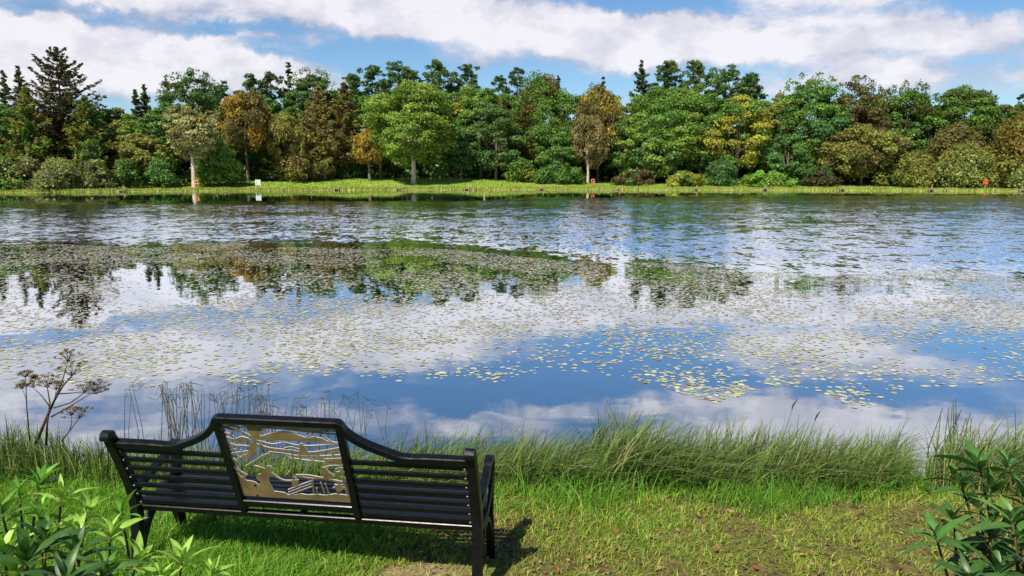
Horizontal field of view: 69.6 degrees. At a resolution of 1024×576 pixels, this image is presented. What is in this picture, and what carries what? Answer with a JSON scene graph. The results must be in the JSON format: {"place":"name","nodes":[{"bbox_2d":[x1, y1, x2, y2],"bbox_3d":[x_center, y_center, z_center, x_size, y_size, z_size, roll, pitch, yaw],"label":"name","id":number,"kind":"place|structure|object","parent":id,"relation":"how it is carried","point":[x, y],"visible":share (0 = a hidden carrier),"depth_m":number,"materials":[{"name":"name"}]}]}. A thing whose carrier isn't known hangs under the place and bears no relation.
{"place":"outdoors","nodes":[
{"label":"outdoors","id":0,"kind":"place"},
{"bbox_2d":[0,190,1023,475],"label":"water","id":1,"kind":"structure","parent":0,"point":[810,236],"depth_m":14.56,"materials":[{"name":"liquid"}]},
{"bbox_2d":[0,242,1023,381],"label":"lily pads","id":2,"kind":"object","parent":1,"relation":"on","point":[199,309],"visible":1,"depth_m":13.41,"materials":[{"name":"plant"}]},
{"bbox_2d":[0,186,1023,192],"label":"reeds","id":3,"kind":"object","parent":1,"relation":"on","point":[32,190],"visible":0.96,"depth_m":124.27,"materials":[{"name":"green plant"}]},
{"bbox_2d":[0,174,1023,575],"bbox_3d":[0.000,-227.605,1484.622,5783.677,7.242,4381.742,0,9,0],"label":"ground","id":4,"kind":"structure","parent":0,"point":[778,556],"depth_m":4.59,"materials":[{"name":"plant"}]},
{"bbox_2d":[0,70,15,108],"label":"spruce tree","id":5,"kind":"object","parent":4,"relation":"on","point":[3,96],"visible":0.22,"depth_m":127.65,"materials":[{"name":"green plant"}]},
{"bbox_2d":[0,153,30,190],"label":"bush","id":6,"kind":"object","parent":4,"relation":"on","point":[10,176],"visible":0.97,"depth_m":109.04,"materials":[{"name":"green plant"}]},
{"bbox_2d":[0,103,46,161],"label":"broadleaf tree","id":7,"kind":"object","parent":4,"relation":"on","point":[5,111],"visible":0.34,"depth_m":119.03,"materials":[{"name":"green plant"}]},
{"bbox_2d":[17,154,42,188],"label":"bush","id":8,"kind":"object","parent":4,"relation":"on","point":[28,167],"visible":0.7,"depth_m":111.68,"materials":[{"name":"green plant"}]},
{"bbox_2d":[0,86,68,164],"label":"spruce tree","id":9,"kind":"object","parent":4,"relation":"on","point":[27,129],"visible":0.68,"depth_m":118.31,"materials":[{"name":"green plant"}]},
{"bbox_2d":[27,156,82,190],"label":"bush","id":10,"kind":"object","parent":4,"relation":"on","point":[56,174],"visible":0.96,"depth_m":111.64,"materials":[{"name":"green plant"}]},
{"bbox_2d":[1,46,122,170],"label":"spruce tree","id":11,"kind":"object","parent":4,"relation":"on","point":[63,107],"visible":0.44,"depth_m":124.06,"materials":[{"name":"green plant"}]},
{"bbox_2d":[44,94,123,181],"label":"spruce tree","id":12,"kind":"object","parent":4,"relation":"on","point":[87,123],"visible":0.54,"depth_m":122.17,"materials":[{"name":"green plant"}]},
{"bbox_2d":[74,138,106,185],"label":"bush","id":13,"kind":"object","parent":4,"relation":"on","point":[90,152],"visible":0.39,"depth_m":120.35,"materials":[{"name":"green plant"}]},
{"bbox_2d":[72,158,118,189],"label":"bush","id":14,"kind":"object","parent":4,"relation":"on","point":[96,173],"visible":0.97,"depth_m":114.47,"materials":[{"name":"green plant"}]},
{"bbox_2d":[90,108,125,165],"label":"broadleaf tree","id":15,"kind":"object","parent":4,"relation":"on","point":[103,113],"visible":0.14,"depth_m":129.92,"materials":[{"name":"green plant"}]},
{"bbox_2d":[0,462,235,575],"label":"rhododendron","id":16,"kind":"object","parent":4,"relation":"on","point":[21,559],"visible":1,"depth_m":2.46,"materials":[{"name":"green plant"}]},
{"bbox_2d":[104,113,146,181],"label":"broadleaf tree","id":17,"kind":"object","parent":4,"relation":"on","point":[126,127],"visible":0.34,"depth_m":127.38,"materials":[{"name":"green plant"}]},
{"bbox_2d":[112,157,143,187],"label":"bush","id":18,"kind":"object","parent":4,"relation":"on","point":[125,170],"visible":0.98,"depth_m":119.09,"materials":[{"name":"green plant"}]},
{"bbox_2d":[130,89,142,179],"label":"spruce tree","id":19,"kind":"object","parent":4,"relation":"on","point":[136,111],"visible":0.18,"depth_m":140.56,"materials":[{"name":"green plant"}]},
{"bbox_2d":[108,132,172,185],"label":"broadleaf tree","id":20,"kind":"object","parent":4,"relation":"on","point":[128,147],"visible":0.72,"depth_m":123.62,"materials":[{"name":"green plant"}]},
{"bbox_2d":[138,84,151,116],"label":"spruce tree","id":21,"kind":"object","parent":4,"relation":"on","point":[145,99],"visible":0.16,"depth_m":142.60,"materials":[{"name":"green plant"}]},
{"bbox_2d":[127,112,176,160],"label":"broadleaf tree","id":22,"kind":"object","parent":4,"relation":"on","point":[149,121],"visible":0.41,"depth_m":128.19,"materials":[{"name":"green plant"}]},
{"bbox_2d":[141,155,184,186],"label":"bush","id":23,"kind":"object","parent":4,"relation":"on","point":[160,172],"visible":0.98,"depth_m":122.35,"materials":[{"name":"green plant"}]},
{"bbox_2d":[144,104,185,171],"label":"broadleaf tree","id":24,"kind":"object","parent":4,"relation":"on","point":[158,111],"visible":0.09,"depth_m":139.03,"materials":[{"name":"green plant"}]},
{"bbox_2d":[158,102,219,187],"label":"broadleaf tree","id":25,"kind":"object","parent":4,"relation":"on","point":[185,120],"visible":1,"depth_m":120.68,"materials":[{"name":"green plant"}]},
{"bbox_2d":[145,380,234,458],"bbox_3d":[-2.954,1.285,6.788,0.908,0.965,0.461,2,9,10],"label":"bulrush clump","id":26,"kind":"object","parent":4,"relation":"on","point":[167,412],"visible":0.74,"depth_m":6.72,"materials":[{"name":"plant"}]},
{"bbox_2d":[155,67,225,174],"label":"broadleaf tree","id":27,"kind":"object","parent":4,"relation":"on","point":[202,95],"visible":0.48,"depth_m":137.96,"materials":[{"name":"green plant"}]},
{"bbox_2d":[190,137,250,185],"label":"bush","id":28,"kind":"object","parent":4,"relation":"on","point":[213,167],"visible":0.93,"depth_m":127.11,"materials":[{"name":"green plant"}]},
{"bbox_2d":[213,111,243,164],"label":"broadleaf tree","id":29,"kind":"object","parent":4,"relation":"on","point":[238,154],"visible":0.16,"depth_m":137.47,"materials":[{"name":"green plant"}]},
{"bbox_2d":[214,88,274,181],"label":"broadleaf tree","id":30,"kind":"object","parent":4,"relation":"on","point":[255,116],"visible":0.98,"depth_m":133.86,"materials":[{"name":"orange plant"}]},
{"bbox_2d":[212,376,277,462],"bbox_3d":[-2.416,1.248,6.664,0.538,1.003,0.703,-6,11,-36],"label":"bulrush clump","id":31,"kind":"object","parent":4,"relation":"on","point":[249,402],"visible":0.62,"depth_m":6.62,"materials":[{"name":"plant"}]},
{"bbox_2d":[233,73,269,179],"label":"tree","id":32,"kind":"object","parent":4,"relation":"on","point":[251,82],"visible":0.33,"depth_m":148.93,"materials":[{"name":"green plant"}]},
{"bbox_2d":[240,99,281,179],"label":"broadleaf tree","id":33,"kind":"object","parent":4,"relation":"on","point":[258,155],"visible":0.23,"depth_m":144.27,"materials":[{"name":"green plant"}]},
{"bbox_2d":[253,71,284,106],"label":"pine tree","id":34,"kind":"object","parent":4,"relation":"on","point":[269,76],"visible":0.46,"depth_m":151.57,"materials":[{"name":"green plant"}]},
{"bbox_2d":[261,98,287,180],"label":"broadleaf tree","id":35,"kind":"object","parent":4,"relation":"on","point":[274,107],"visible":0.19,"depth_m":142.78,"materials":[{"name":"green plant"}]},
{"bbox_2d":[255,160,302,180],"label":"bush","id":36,"kind":"object","parent":4,"relation":"on","point":[259,173],"visible":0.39,"depth_m":142.28,"materials":[{"name":"green plant"}]},
{"bbox_2d":[252,394,316,469],"bbox_3d":[-1.967,1.276,6.416,0.614,0.795,0.886,-7,11,-38],"label":"bulrush clump","id":37,"kind":"object","parent":4,"relation":"on","point":[299,413],"visible":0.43,"depth_m":6.43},
{"bbox_2d":[264,111,312,180],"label":"broadleaf tree","id":38,"kind":"object","parent":4,"relation":"on","point":[282,125],"visible":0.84,"depth_m":136.64,"materials":[{"name":"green plant"}]},
{"bbox_2d":[280,91,309,127],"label":"broadleaf tree","id":39,"kind":"object","parent":4,"relation":"on","point":[289,110],"visible":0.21,"depth_m":149.88,"materials":[{"name":"green plant"}]},
{"bbox_2d":[99,413,496,575],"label":"park bench","id":40,"kind":"object","parent":4,"relation":"on","point":[180,492],"visible":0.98,"depth_m":4.00,"materials":[{"name":"black paint"}]},
{"bbox_2d":[260,126,337,181],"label":"bush","id":41,"kind":"object","parent":4,"relation":"on","point":[303,164],"visible":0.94,"depth_m":138.24,"materials":[{"name":"green plant"}]},
{"bbox_2d":[281,67,338,178],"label":"broadleaf tree","id":42,"kind":"object","parent":4,"relation":"on","point":[312,80],"visible":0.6,"depth_m":148.77,"materials":[{"name":"green plant"}]},
{"bbox_2d":[297,85,351,178],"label":"spruce tree","id":43,"kind":"object","parent":4,"relation":"on","point":[319,108],"visible":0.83,"depth_m":141.93,"materials":[{"name":"brown plant"}]},
{"bbox_2d":[309,163,376,178],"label":"bush","id":44,"kind":"object","parent":4,"relation":"on","point":[342,173],"visible":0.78,"depth_m":147.48,"materials":[{"name":"green plant"}]},
{"bbox_2d":[322,82,370,172],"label":"spruce tree","id":45,"kind":"object","parent":4,"relation":"on","point":[343,108],"visible":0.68,"depth_m":145.15,"materials":[{"name":"brown plant"}]},
{"bbox_2d":[334,73,372,112],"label":"pine tree","id":46,"kind":"object","parent":4,"relation":"on","point":[350,80],"visible":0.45,"depth_m":153.99,"materials":[{"name":"green plant"}]},
{"bbox_2d":[350,128,383,180],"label":"broadleaf tree","id":47,"kind":"object","parent":4,"relation":"on","point":[363,152],"visible":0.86,"depth_m":140.19,"materials":[{"name":"orange plant"}]},
{"bbox_2d":[352,64,391,168],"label":"pine tree","id":48,"kind":"object","parent":4,"relation":"on","point":[372,70],"visible":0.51,"depth_m":156.49,"materials":[{"name":"green plant"}]},
{"bbox_2d":[356,92,392,178],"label":"broadleaf tree","id":49,"kind":"object","parent":4,"relation":"on","point":[381,96],"visible":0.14,"depth_m":147.38,"materials":[{"name":"green plant"}]},
{"bbox_2d":[375,60,419,176],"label":"pine tree","id":50,"kind":"object","parent":4,"relation":"on","point":[406,72],"visible":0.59,"depth_m":158.84,"materials":[{"name":"green plant"}]},
{"bbox_2d":[361,79,460,183],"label":"broadleaf tree","id":51,"kind":"object","parent":4,"relation":"on","point":[417,123],"visible":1,"depth_m":133.66,"materials":[{"name":"green plant"}]},
{"bbox_2d":[418,58,463,110],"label":"pine tree","id":52,"kind":"object","parent":4,"relation":"on","point":[436,79],"visible":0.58,"depth_m":158.22,"materials":[{"name":"green plant"}]},
{"bbox_2d":[437,91,473,177],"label":"broadleaf tree","id":53,"kind":"object","parent":4,"relation":"on","point":[453,95],"visible":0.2,"depth_m":149.53,"materials":[{"name":"green plant"}]},
{"bbox_2d":[441,124,485,178],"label":"broadleaf tree","id":54,"kind":"object","parent":4,"relation":"on","point":[464,159],"visible":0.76,"depth_m":145.00,"materials":[{"name":"green plant"}]},
{"bbox_2d":[445,64,483,177],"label":"pine tree","id":55,"kind":"object","parent":4,"relation":"on","point":[468,72],"visible":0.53,"depth_m":161.25,"materials":[{"name":"green plant"}]},
{"bbox_2d":[452,84,507,177],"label":"broadleaf tree","id":56,"kind":"object","parent":4,"relation":"on","point":[480,99],"visible":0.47,"depth_m":147.25,"materials":[{"name":"green plant"}]},
{"bbox_2d":[467,103,526,180],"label":"broadleaf tree","id":57,"kind":"object","parent":4,"relation":"on","point":[502,154],"visible":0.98,"depth_m":143.12,"materials":[{"name":"green plant"}]},
{"bbox_2d":[487,92,532,166],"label":"broadleaf tree","id":58,"kind":"object","parent":4,"relation":"on","point":[507,100],"visible":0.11,"depth_m":158.04,"materials":[{"name":"green plant"}]},
{"bbox_2d":[0,396,1023,519],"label":"sedge","id":59,"kind":"object","parent":4,"relation":"on","point":[638,458],"visible":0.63,"depth_m":5.40,"materials":[{"name":"plant"}]},
{"bbox_2d":[14,369,38,443],"bbox_3d":[-3.649,0.883,5.535,0.293,0.577,0.139,6,11,35],"label":"hogweed","id":60,"kind":"object","parent":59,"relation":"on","point":[27,373],"visible":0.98,"depth_m":5.49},
{"bbox_2d":[15,372,65,445],"bbox_3d":[-3.488,0.902,5.520,0.544,0.566,0.214,7,11,37],"label":"hogweed","id":61,"kind":"object","parent":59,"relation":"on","point":[32,383],"visible":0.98,"depth_m":5.48,"materials":[{"name":"plant"}]},
{"bbox_2d":[34,348,110,443],"bbox_3d":[-3.198,0.816,5.549,0.691,0.715,0.429,4,9,22],"label":"hogweed","id":62,"kind":"object","parent":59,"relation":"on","point":[88,385],"visible":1,"depth_m":5.49,"materials":[{"name":"plant"}]},
{"bbox_2d":[60,405,93,441],"bbox_3d":[-3.282,1.020,5.542,0.346,0.271,0.214,5,10,28],"label":"hogweed","id":63,"kind":"object","parent":59,"relation":"on","point":[74,410],"visible":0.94,"depth_m":5.54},
{"bbox_2d":[502,66,527,149],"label":"pine tree","id":64,"kind":"object","parent":4,"relation":"on","point":[516,78],"visible":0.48,"depth_m":160.17,"materials":[{"name":"green plant"}]},
{"bbox_2d":[11,177,1023,190],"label":"meadow grass","id":65,"kind":"structure","parent":4,"relation":"on","point":[864,185],"depth_m":136.86,"materials":[{"name":"plant"}]},
{"bbox_2d":[502,156,535,181],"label":"bush","id":66,"kind":"object","parent":4,"relation":"on","point":[520,169],"visible":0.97,"depth_m":142.68,"materials":[{"name":"green plant"}]},
{"bbox_2d":[53,119,1005,183],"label":"bushes","id":67,"kind":"object","parent":4,"relation":"on","point":[436,171],"visible":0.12,"depth_m":154.79,"materials":[{"name":"green plant"}]},
{"bbox_2d":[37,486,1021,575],"bbox_3d":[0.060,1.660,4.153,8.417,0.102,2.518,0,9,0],"label":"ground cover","id":68,"kind":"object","parent":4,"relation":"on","point":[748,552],"visible":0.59,"depth_m":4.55,"materials":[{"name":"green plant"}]},
{"bbox_2d":[508,69,576,170],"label":"broadleaf tree","id":69,"kind":"object","parent":4,"relation":"on","point":[543,89],"visible":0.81,"depth_m":145.51,"materials":[{"name":"green plant"}]},
{"bbox_2d":[531,125,581,173],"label":"broadleaf tree","id":70,"kind":"object","parent":4,"relation":"on","point":[559,135],"visible":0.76,"depth_m":141.71,"materials":[{"name":"green plant"}]},
{"bbox_2d":[531,160,586,183],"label":"bush","id":71,"kind":"object","parent":4,"relation":"on","point":[561,172],"visible":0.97,"depth_m":140.34,"materials":[{"name":"green plant"}]},
{"bbox_2d":[568,112,609,182],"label":"broadleaf tree","id":72,"kind":"object","parent":4,"relation":"on","point":[596,142],"visible":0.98,"depth_m":140.94,"materials":[{"name":"brown plant"}]},
{"bbox_2d":[572,82,628,181],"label":"broadleaf tree","id":73,"kind":"object","parent":4,"relation":"on","point":[605,106],"visible":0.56,"depth_m":145.47,"materials":[{"name":"brown plant"}]},
{"bbox_2d":[605,115,647,172],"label":"broadleaf tree","id":74,"kind":"object","parent":4,"relation":"on","point":[627,128],"visible":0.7,"depth_m":144.52,"materials":[{"name":"green plant"}]},
{"bbox_2d":[610,166,657,184],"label":"bush","id":75,"kind":"object","parent":4,"relation":"on","point":[636,175],"visible":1,"depth_m":139.10,"materials":[{"name":"brown plant"}]},
{"bbox_2d":[617,60,652,169],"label":"spruce tree","id":76,"kind":"object","parent":4,"relation":"on","point":[642,84],"visible":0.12,"depth_m":156.78,"materials":[{"name":"green plant"}]},
{"bbox_2d":[622,127,683,182],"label":"broadleaf tree","id":77,"kind":"object","parent":4,"relation":"on","point":[648,159],"visible":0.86,"depth_m":141.16,"materials":[{"name":"green plant"}]},
{"bbox_2d":[646,60,689,181],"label":"pine tree","id":78,"kind":"object","parent":4,"relation":"on","point":[668,68],"visible":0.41,"depth_m":157.45,"materials":[{"name":"green plant"}]},
{"bbox_2d":[626,85,712,182],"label":"broadleaf tree","id":79,"kind":"object","parent":4,"relation":"on","point":[674,107],"visible":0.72,"depth_m":142.85,"materials":[{"name":"green plant"}]},
{"bbox_2d":[665,170,707,186],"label":"bush","id":80,"kind":"object","parent":4,"relation":"on","point":[681,178],"visible":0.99,"depth_m":134.70,"materials":[{"name":"green plant"}]},
{"bbox_2d":[676,60,711,122],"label":"pine tree","id":81,"kind":"object","parent":4,"relation":"on","point":[697,67],"visible":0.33,"depth_m":156.18,"materials":[{"name":"green plant"}]},
{"bbox_2d":[679,103,728,180],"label":"broadleaf tree","id":82,"kind":"object","parent":4,"relation":"on","point":[703,162],"visible":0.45,"depth_m":144.15,"materials":[{"name":"green plant"}]},
{"bbox_2d":[694,88,735,172],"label":"broadleaf tree","id":83,"kind":"object","parent":4,"relation":"on","point":[715,101],"visible":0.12,"depth_m":151.55,"materials":[{"name":"green plant"}]},
{"bbox_2d":[701,159,738,185],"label":"bush","id":84,"kind":"object","parent":4,"relation":"on","point":[719,172],"visible":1,"depth_m":136.67,"materials":[{"name":"green plant"}]},
{"bbox_2d":[698,63,756,115],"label":"pine tree","id":85,"kind":"object","parent":4,"relation":"on","point":[728,76],"visible":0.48,"depth_m":153.68,"materials":[{"name":"green plant"}]},
{"bbox_2d":[696,94,774,179],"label":"broadleaf tree","id":86,"kind":"object","parent":4,"relation":"on","point":[741,107],"visible":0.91,"depth_m":140.34,"materials":[{"name":"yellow plant"}]},
{"bbox_2d":[720,72,769,175],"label":"pine tree","id":87,"kind":"object","parent":4,"relation":"on","point":[751,79],"visible":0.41,"depth_m":155.06,"materials":[{"name":"green plant"}]},
{"bbox_2d":[734,170,799,187],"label":"bush","id":88,"kind":"object","parent":4,"relation":"on","point":[774,178],"visible":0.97,"depth_m":131.44,"materials":[{"name":"green plant"}]},
{"bbox_2d":[746,93,808,171],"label":"broadleaf tree","id":89,"kind":"object","parent":4,"relation":"on","point":[773,107],"visible":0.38,"depth_m":141.88,"materials":[{"name":"green plant"}]},
{"bbox_2d":[759,134,817,179],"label":"broadleaf tree","id":90,"kind":"object","parent":4,"relation":"on","point":[791,168],"visible":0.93,"depth_m":137.61,"materials":[{"name":"green plant"}]},
{"bbox_2d":[772,70,852,171],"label":"broadleaf tree","id":91,"kind":"object","parent":4,"relation":"on","point":[816,94],"visible":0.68,"depth_m":138.53,"materials":[{"name":"green plant"}]},
{"bbox_2d":[796,165,843,186],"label":"bush","id":92,"kind":"object","parent":4,"relation":"on","point":[822,175],"visible":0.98,"depth_m":133.67,"materials":[{"name":"green plant"}]},
{"bbox_2d":[823,74,893,183],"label":"broadleaf tree","id":93,"kind":"object","parent":4,"relation":"on","point":[875,114],"visible":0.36,"depth_m":137.87,"materials":[{"name":"brown plant"}]},
{"bbox_2d":[810,123,915,185],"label":"broadleaf tree","id":94,"kind":"object","parent":4,"relation":"on","point":[856,151],"visible":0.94,"depth_m":132.38,"materials":[{"name":"green plant"}]},
{"bbox_2d":[870,160,910,185],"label":"bush","id":95,"kind":"object","parent":4,"relation":"on","point":[884,177],"visible":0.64,"depth_m":132.33,"materials":[{"name":"green plant"}]},
{"bbox_2d":[867,79,942,159],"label":"broadleaf tree","id":96,"kind":"object","parent":4,"relation":"on","point":[920,107],"visible":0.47,"depth_m":138.68,"materials":[{"name":"green plant"}]},
{"bbox_2d":[892,149,940,187],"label":"bush","id":97,"kind":"object","parent":4,"relation":"on","point":[919,170],"visible":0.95,"depth_m":125.05,"materials":[{"name":"green plant"}]},
{"bbox_2d":[901,115,952,160],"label":"broadleaf tree","id":98,"kind":"object","parent":4,"relation":"on","point":[920,143],"visible":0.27,"depth_m":135.77,"materials":[{"name":"green plant"}]},
{"bbox_2d":[915,121,994,187],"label":"bush","id":99,"kind":"object","parent":4,"relation":"on","point":[955,134],"visible":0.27,"depth_m":127.11,"materials":[{"name":"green plant"}]},
{"bbox_2d":[925,398,985,472],"bbox_3d":[3.754,1.285,6.200,0.861,0.760,0.336,-5,10,-32],"label":"rush clump","id":100,"kind":"object","parent":4,"relation":"on","point":[955,423],"visible":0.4,"depth_m":6.14,"materials":[{"name":"plant"}]},
{"bbox_2d":[898,438,1023,575],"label":"rhododendron","id":101,"kind":"object","parent":4,"relation":"on","point":[997,561],"visible":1,"depth_m":2.45,"materials":[{"name":"green plant"}]},
{"bbox_2d":[926,141,1003,188],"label":"bush","id":102,"kind":"object","parent":4,"relation":"on","point":[961,164],"visible":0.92,"depth_m":121.46,"materials":[{"name":"green plant"}]},
{"bbox_2d":[929,84,1011,147],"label":"broadleaf tree","id":103,"kind":"object","parent":4,"relation":"on","point":[958,104],"visible":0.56,"depth_m":133.75,"materials":[{"name":"green plant"}]},
{"bbox_2d":[973,111,1023,187],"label":"bush","id":104,"kind":"object","parent":4,"relation":"on","point":[1008,151],"visible":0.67,"depth_m":120.70,"materials":[{"name":"green plant"}]},
{"bbox_2d":[978,104,1020,183],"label":"broadleaf tree","id":105,"kind":"object","parent":4,"relation":"on","point":[1010,110],"visible":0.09,"depth_m":136.48,"materials":[{"name":"green plant"}]},
{"bbox_2d":[1007,162,1023,188],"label":"bush","id":106,"kind":"object","parent":4,"relation":"on","point":[1017,180],"visible":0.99,"depth_m":117.92,"materials":[{"name":"green plant"}]},
{"bbox_2d":[0,0,1023,168],"label":"sky","id":107,"kind":"structure","parent":0,"point":[127,45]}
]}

